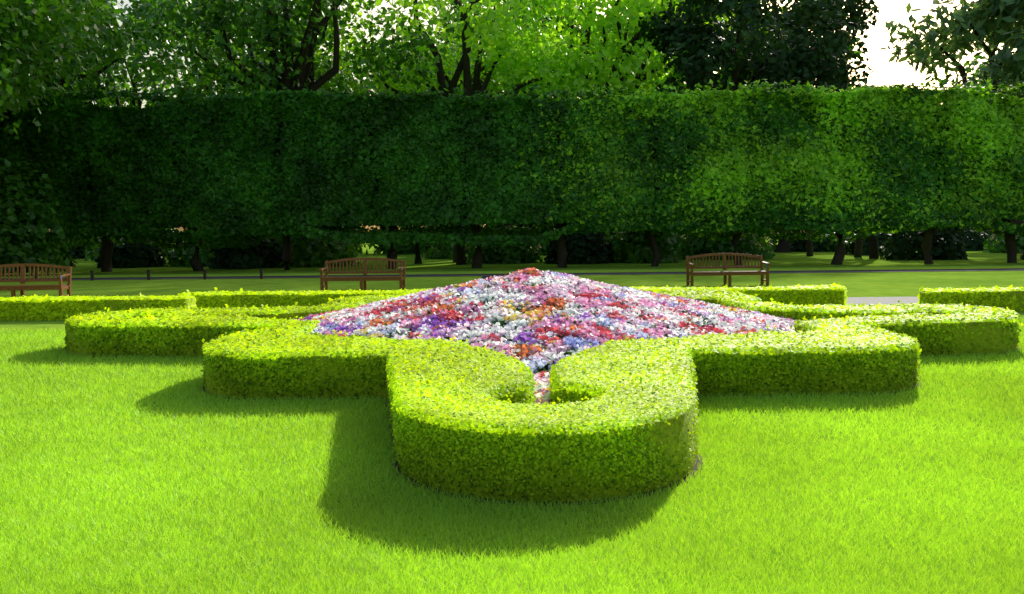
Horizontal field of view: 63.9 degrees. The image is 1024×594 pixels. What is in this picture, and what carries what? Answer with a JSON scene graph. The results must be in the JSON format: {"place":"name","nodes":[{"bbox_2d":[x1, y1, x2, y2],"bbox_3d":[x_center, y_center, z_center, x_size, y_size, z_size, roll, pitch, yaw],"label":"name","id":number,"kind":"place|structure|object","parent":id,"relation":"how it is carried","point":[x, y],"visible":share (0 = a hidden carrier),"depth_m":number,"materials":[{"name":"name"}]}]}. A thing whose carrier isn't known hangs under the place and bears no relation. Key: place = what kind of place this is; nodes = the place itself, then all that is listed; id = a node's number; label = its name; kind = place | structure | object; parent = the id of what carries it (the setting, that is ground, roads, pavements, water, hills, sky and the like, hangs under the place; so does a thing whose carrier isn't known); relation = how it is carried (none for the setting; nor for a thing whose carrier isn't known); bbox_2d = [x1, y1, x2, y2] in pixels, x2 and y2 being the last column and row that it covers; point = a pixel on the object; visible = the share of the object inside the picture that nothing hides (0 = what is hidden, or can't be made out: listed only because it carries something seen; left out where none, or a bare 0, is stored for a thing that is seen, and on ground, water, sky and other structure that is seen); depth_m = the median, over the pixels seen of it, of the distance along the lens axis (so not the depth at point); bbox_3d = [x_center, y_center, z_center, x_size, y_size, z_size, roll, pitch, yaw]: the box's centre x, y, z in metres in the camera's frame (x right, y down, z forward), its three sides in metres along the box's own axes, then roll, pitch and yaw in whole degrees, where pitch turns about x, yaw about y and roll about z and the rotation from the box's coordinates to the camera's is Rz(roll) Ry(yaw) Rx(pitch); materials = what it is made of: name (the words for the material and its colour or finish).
{"place":"outdoors","nodes":[
{"label":"outdoors","id":0,"kind":"place"},
{"bbox_2d":[0,235,1023,593],"bbox_3d":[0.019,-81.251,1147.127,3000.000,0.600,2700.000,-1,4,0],"label":"lawn","id":1,"kind":"structure","parent":0,"point":[882,283],"depth_m":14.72,"materials":[{"name":"green plant"}]},
{"bbox_2d":[0,263,71,296],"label":"bench","id":2,"kind":"object","parent":1,"relation":"on","point":[60,287],"visible":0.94,"depth_m":21.02,"materials":[{"name":"brown wood"}]},
{"bbox_2d":[0,153,73,274],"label":"bush leaves","id":3,"kind":"object","parent":1,"relation":"on","point":[13,244],"visible":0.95,"depth_m":51.10,"materials":[{"name":"green plant"}]},
{"bbox_2d":[0,9,75,106],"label":"tree","id":4,"kind":"object","parent":1,"relation":"on","point":[68,76],"visible":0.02,"depth_m":52.87,"materials":[{"name":"green plant"}]},
{"bbox_2d":[0,0,101,105],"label":"tree","id":5,"kind":"object","parent":1,"relation":"on","point":[38,11],"visible":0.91,"depth_m":35.12,"materials":[{"name":"green plant"}]},
{"bbox_2d":[0,0,103,113],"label":"tree","id":6,"kind":"object","parent":1,"relation":"on","point":[50,40],"depth_m":39.00,"materials":[{"name":"green plant"}]},
{"bbox_2d":[28,242,77,268],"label":"bush leaves","id":7,"kind":"object","parent":1,"relation":"on","point":[72,264],"visible":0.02,"depth_m":67.92,"materials":[{"name":"green plant"}]},
{"bbox_2d":[0,0,119,138],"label":"tree","id":8,"kind":"object","parent":1,"relation":"on","point":[43,86],"depth_m":41.36,"materials":[{"name":"green plant"}]},
{"bbox_2d":[48,229,86,258],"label":"bush leaves","id":9,"kind":"object","parent":1,"relation":"on","point":[75,252],"visible":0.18,"depth_m":103.06,"materials":[{"name":"green plant"}]},
{"bbox_2d":[47,57,95,97],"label":"broadleaf tree","id":10,"kind":"object","parent":1,"relation":"on","point":[71,84],"depth_m":103.98,"materials":[{"name":"green plant"}]},
{"bbox_2d":[0,0,171,273],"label":"broadleaf tree","id":11,"kind":"object","parent":1,"relation":"on","point":[106,58],"depth_m":58.07,"materials":[{"name":"green plant"}]},
{"bbox_2d":[74,245,98,258],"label":"bush leaves","id":12,"kind":"object","parent":1,"relation":"on","point":[85,250],"visible":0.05,"depth_m":103.91,"materials":[{"name":"green plant"}]},
{"bbox_2d":[37,0,144,229],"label":"tree","id":13,"kind":"object","parent":1,"relation":"on","point":[110,103],"depth_m":123.64,"materials":[{"name":"green plant"}]},
{"bbox_2d":[0,292,197,320],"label":"border hedge","id":14,"kind":"object","parent":1,"relation":"on","point":[39,307],"depth_m":15.82,"materials":[{"name":"green plant"}]},
{"bbox_2d":[84,242,161,260],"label":"bush leaves","id":15,"kind":"object","parent":1,"relation":"on","point":[96,252],"visible":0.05,"depth_m":92.38,"materials":[{"name":"green plant"}]},
{"bbox_2d":[94,234,166,268],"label":"bush leaves","id":16,"kind":"object","parent":1,"relation":"on","point":[135,255],"visible":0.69,"depth_m":65.64,"materials":[{"name":"green plant"}]},
{"bbox_2d":[89,228,182,256],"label":"shrub leaves","id":17,"kind":"object","parent":1,"relation":"on","point":[166,249],"visible":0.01,"depth_m":112.41,"materials":[{"name":"green plant"}]},
{"bbox_2d":[70,4,218,106],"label":"tree","id":18,"kind":"object","parent":1,"relation":"on","point":[117,10],"depth_m":115.64,"materials":[{"name":"green plant"}]},
{"bbox_2d":[35,269,262,280],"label":"bollards","id":19,"kind":"object","parent":1,"relation":"on","point":[148,274],"visible":0.84,"depth_m":31.91,"materials":[{"name":"black wood"}]},
{"bbox_2d":[160,237,224,266],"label":"bush leaves","id":20,"kind":"object","parent":1,"relation":"on","point":[204,254],"visible":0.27,"depth_m":66.92,"materials":[{"name":"green plant"}]},
{"bbox_2d":[178,226,228,255],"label":"shrub leaves","id":21,"kind":"object","parent":1,"relation":"on","point":[198,229],"depth_m":113.19,"materials":[{"name":"green plant"}]},
{"bbox_2d":[121,0,366,97],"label":"broadleaf tree","id":22,"kind":"object","parent":1,"relation":"on","point":[138,10],"depth_m":87.52,"materials":[{"name":"green plant"}]},
{"bbox_2d":[169,18,377,105],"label":"tree","id":23,"kind":"object","parent":1,"relation":"on","point":[202,99],"depth_m":123.25,"materials":[{"name":"green plant"}]},
{"bbox_2d":[137,0,447,265],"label":"broadleaf tree","id":24,"kind":"object","parent":1,"relation":"on","point":[243,18],"depth_m":64.33,"materials":[{"name":"green plant"}]},
{"bbox_2d":[178,287,432,308],"bbox_3d":[-3.780,0.067,17.164,6.323,0.563,0.758,-1,4,0],"label":"border hedge","id":25,"kind":"object","parent":1,"relation":"on","point":[222,301],"depth_m":16.89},
{"bbox_2d":[263,225,362,267],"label":"bush leaves","id":26,"kind":"object","parent":1,"relation":"on","point":[316,253],"visible":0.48,"depth_m":62.45,"materials":[{"name":"green plant"}]},
{"bbox_2d":[313,226,365,253],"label":"shrub leaves","id":27,"kind":"object","parent":1,"relation":"on","point":[359,249],"visible":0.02,"depth_m":114.31,"materials":[{"name":"green plant"}]},
{"bbox_2d":[319,257,404,290],"bbox_3d":[-4.287,-0.649,23.662,2.365,0.967,0.744,0,4,3],"label":"bench","id":28,"kind":"object","parent":1,"relation":"on","point":[400,278],"visible":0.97,"depth_m":23.88,"materials":[{"name":"brown wood"}]},
{"bbox_2d":[327,34,400,250],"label":"tree","id":29,"kind":"object","parent":1,"relation":"on","point":[355,39],"depth_m":138.87,"materials":[{"name":"green plant"}]},
{"bbox_2d":[365,225,435,254],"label":"shrub leaves","id":30,"kind":"object","parent":1,"relation":"on","point":[406,248],"visible":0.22,"depth_m":110.32,"materials":[{"name":"green plant"}]},
{"bbox_2d":[363,14,496,98],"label":"tree","id":31,"kind":"object","parent":1,"relation":"on","point":[419,59],"depth_m":116.09,"materials":[{"name":"green plant"}]},
{"bbox_2d":[421,223,451,256],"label":"bush leaves","id":32,"kind":"object","parent":1,"relation":"on","point":[427,247],"visible":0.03,"depth_m":92.83,"materials":[{"name":"green plant"}]},
{"bbox_2d":[425,243,453,259],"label":"bush leaves","id":33,"kind":"object","parent":1,"relation":"on","point":[446,250],"visible":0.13,"depth_m":83.63,"materials":[{"name":"green plant"}]},
{"bbox_2d":[308,0,603,261],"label":"broadleaf tree","id":34,"kind":"object","parent":1,"relation":"on","point":[504,41],"depth_m":69.13,"materials":[{"name":"green plant"}]},
{"bbox_2d":[465,226,542,263],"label":"bush leaves","id":35,"kind":"object","parent":1,"relation":"on","point":[500,254],"visible":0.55,"depth_m":66.49,"materials":[{"name":"green plant"}]},
{"bbox_2d":[0,77,1023,272],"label":"tall hedge","id":36,"kind":"object","parent":1,"relation":"on","point":[126,202],"depth_m":54.66,"materials":[{"name":"green plant"}]},
{"bbox_2d":[506,78,1023,246],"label":"sunlit hedge leaves","id":37,"kind":"object","parent":36,"relation":"attached to","point":[817,158],"visible":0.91,"depth_m":54.39,"materials":[{"name":"green plant"}]},
{"bbox_2d":[415,0,612,229],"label":"broadleaf tree","id":38,"kind":"object","parent":1,"relation":"on","point":[448,19],"depth_m":97.76,"materials":[{"name":"green plant"}]},
{"bbox_2d":[516,223,554,229],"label":"bush leaves","id":39,"kind":"object","parent":1,"relation":"on","point":[523,225],"visible":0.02,"depth_m":105.70,"materials":[{"name":"green plant"}]},
{"bbox_2d":[529,225,555,254],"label":"bush leaves","id":40,"kind":"object","parent":1,"relation":"on","point":[542,248],"visible":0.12,"depth_m":95.73,"materials":[{"name":"green plant"}]},
{"bbox_2d":[293,267,795,405],"bbox_3d":[0.238,0.124,11.465,8.887,1.070,9.897,-4,5,-41],"label":"flower bed","id":41,"kind":"object","parent":1,"relation":"on","point":[662,309],"depth_m":9.87,"materials":[{"name":"multicoloured plant"}]},
{"bbox_2d":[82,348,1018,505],"bbox_3d":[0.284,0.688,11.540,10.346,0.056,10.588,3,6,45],"label":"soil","id":42,"kind":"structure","parent":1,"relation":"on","point":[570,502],"depth_m":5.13,"materials":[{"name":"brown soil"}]},
{"bbox_2d":[64,293,1022,503],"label":"parterre hedge","id":43,"kind":"object","parent":42,"relation":"on","point":[993,343],"visible":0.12,"depth_m":7.71,"materials":[{"name":"green plant"}]},
{"bbox_2d":[65,287,1018,431],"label":"parterre hedge leaves","id":44,"kind":"object","parent":43,"relation":"on","point":[435,363],"visible":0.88,"depth_m":7.55,"materials":[{"name":"green plant"}]},
{"bbox_2d":[470,0,735,244],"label":"broadleaf tree","id":45,"kind":"object","parent":1,"relation":"on","point":[633,11],"depth_m":71.78,"materials":[{"name":"green plant"}]},
{"bbox_2d":[556,29,666,99],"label":"tree","id":46,"kind":"object","parent":1,"relation":"on","point":[604,59],"depth_m":120.20,"materials":[{"name":"green plant"}]},
{"bbox_2d":[605,230,628,239],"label":"shrub leaves","id":47,"kind":"object","parent":1,"relation":"on","point":[607,233],"depth_m":108.31,"materials":[{"name":"green plant"}]},
{"bbox_2d":[605,230,630,256],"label":"bush leaves","id":48,"kind":"object","parent":1,"relation":"on","point":[612,239],"visible":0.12,"depth_m":80.87,"materials":[{"name":"green plant"}]},
{"bbox_2d":[612,230,682,263],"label":"bush leaves","id":49,"kind":"object","parent":1,"relation":"on","point":[637,249],"visible":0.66,"depth_m":63.76,"materials":[{"name":"green plant"}]},
{"bbox_2d":[671,232,686,241],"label":"shrub leaves","id":50,"kind":"object","parent":1,"relation":"on","point":[679,234],"visible":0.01,"depth_m":109.18,"materials":[{"name":"green plant"}]},
{"bbox_2d":[413,219,964,264],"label":"tree trunks","id":51,"kind":"object","parent":1,"relation":"on","point":[872,249],"visible":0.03,"depth_m":69.14,"materials":[{"name":"brown plant"}]},
{"bbox_2d":[593,0,792,234],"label":"broadleaf tree","id":52,"kind":"object","parent":1,"relation":"on","point":[656,57],"depth_m":91.34,"materials":[{"name":"green plant"}]},
{"bbox_2d":[673,237,773,259],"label":"bush leaves","id":53,"kind":"object","parent":1,"relation":"on","point":[762,252],"visible":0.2,"depth_m":72.00,"materials":[{"name":"green plant"}]},
{"bbox_2d":[676,217,775,259],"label":"bush leaves","id":54,"kind":"object","parent":1,"relation":"on","point":[710,244],"visible":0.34,"depth_m":70.61,"materials":[{"name":"green plant"}]},
{"bbox_2d":[686,253,769,285],"bbox_3d":[6.458,-0.834,24.651,2.365,0.967,0.744,-1,4,-2],"label":"bench","id":55,"kind":"object","parent":1,"relation":"on","point":[692,273],"visible":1,"depth_m":24.86,"materials":[{"name":"brown wood"}]},
{"bbox_2d":[629,282,847,305],"bbox_3d":[4.090,-0.008,17.093,5.678,0.559,0.778,-1,4,0],"label":"border hedge","id":56,"kind":"object","parent":1,"relation":"on","point":[778,292],"depth_m":16.79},
{"bbox_2d":[635,0,869,245],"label":"broadleaf tree","id":57,"kind":"object","parent":1,"relation":"on","point":[754,51],"depth_m":68.20,"materials":[{"name":"green plant"}]},
{"bbox_2d":[710,0,879,252],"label":"broadleaf tree","id":58,"kind":"object","parent":1,"relation":"on","point":[853,11],"depth_m":91.43,"materials":[{"name":"green plant"}]},
{"bbox_2d":[760,220,833,250],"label":"shrub leaves","id":59,"kind":"object","parent":1,"relation":"on","point":[774,243],"visible":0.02,"depth_m":106.16,"materials":[{"name":"green plant"}]},
{"bbox_2d":[788,221,830,251],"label":"bush leaves","id":60,"kind":"object","parent":1,"relation":"on","point":[799,245],"visible":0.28,"depth_m":98.68,"materials":[{"name":"green plant"}]},
{"bbox_2d":[818,235,852,251],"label":"bush leaves","id":61,"kind":"object","parent":1,"relation":"on","point":[832,245],"visible":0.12,"depth_m":98.15,"materials":[{"name":"green plant"}]},
{"bbox_2d":[827,32,862,61],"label":"tree","id":62,"kind":"object","parent":1,"relation":"on","point":[853,47],"depth_m":125.09,"materials":[{"name":"green plant"}]},
{"bbox_2d":[843,229,905,254],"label":"bush leaves","id":63,"kind":"object","parent":1,"relation":"on","point":[880,238],"visible":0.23,"depth_m":81.43,"materials":[{"name":"green plant"}]},
{"bbox_2d":[878,217,967,259],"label":"bush leaves","id":64,"kind":"object","parent":1,"relation":"on","point":[899,245],"visible":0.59,"depth_m":64.37,"materials":[{"name":"green plant"}]},
{"bbox_2d":[879,0,1023,232],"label":"weeping tree","id":65,"kind":"object","parent":1,"relation":"on","point":[986,17],"depth_m":94.56,"materials":[{"name":"green plant"}]},
{"bbox_2d":[937,227,994,250],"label":"bush leaves","id":66,"kind":"object","parent":1,"relation":"on","point":[974,241],"visible":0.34,"depth_m":95.79,"materials":[{"name":"green plant"}]},
{"bbox_2d":[917,284,1023,310],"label":"border hedge","id":67,"kind":"object","parent":1,"relation":"on","point":[949,293],"depth_m":15.66,"materials":[{"name":"green plant"}]},
{"bbox_2d":[958,26,1023,82],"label":"tree","id":68,"kind":"object","parent":1,"relation":"on","point":[970,70],"visible":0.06,"depth_m":123.25,"materials":[{"name":"green plant"}]},
{"bbox_2d":[982,233,1023,252],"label":"bush leaves","id":69,"kind":"object","parent":1,"relation":"on","point":[998,246],"visible":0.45,"depth_m":84.77,"materials":[{"name":"green plant"}]},
{"bbox_2d":[1020,238,1023,259],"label":"bush leaves","id":70,"kind":"object","parent":1,"relation":"on","point":[1022,255],"visible":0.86,"depth_m":63.44,"materials":[{"name":"green plant"}]},
{"bbox_2d":[2,268,1023,279],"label":"path","id":71,"kind":"structure","parent":0,"point":[604,273],"depth_m":33.39,"materials":[{"name":"grey"}]},
{"bbox_2d":[49,0,1016,241],"label":"sky","id":72,"kind":"structure","parent":0,"point":[886,73],"materials":[{"name":"white"}]},
{"bbox_2d":[846,297,918,305],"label":"gravel path","id":73,"kind":"structure","parent":0,"point":[876,300],"depth_m":18.43,"materials":[{"name":"beige gravel"}]}
]}

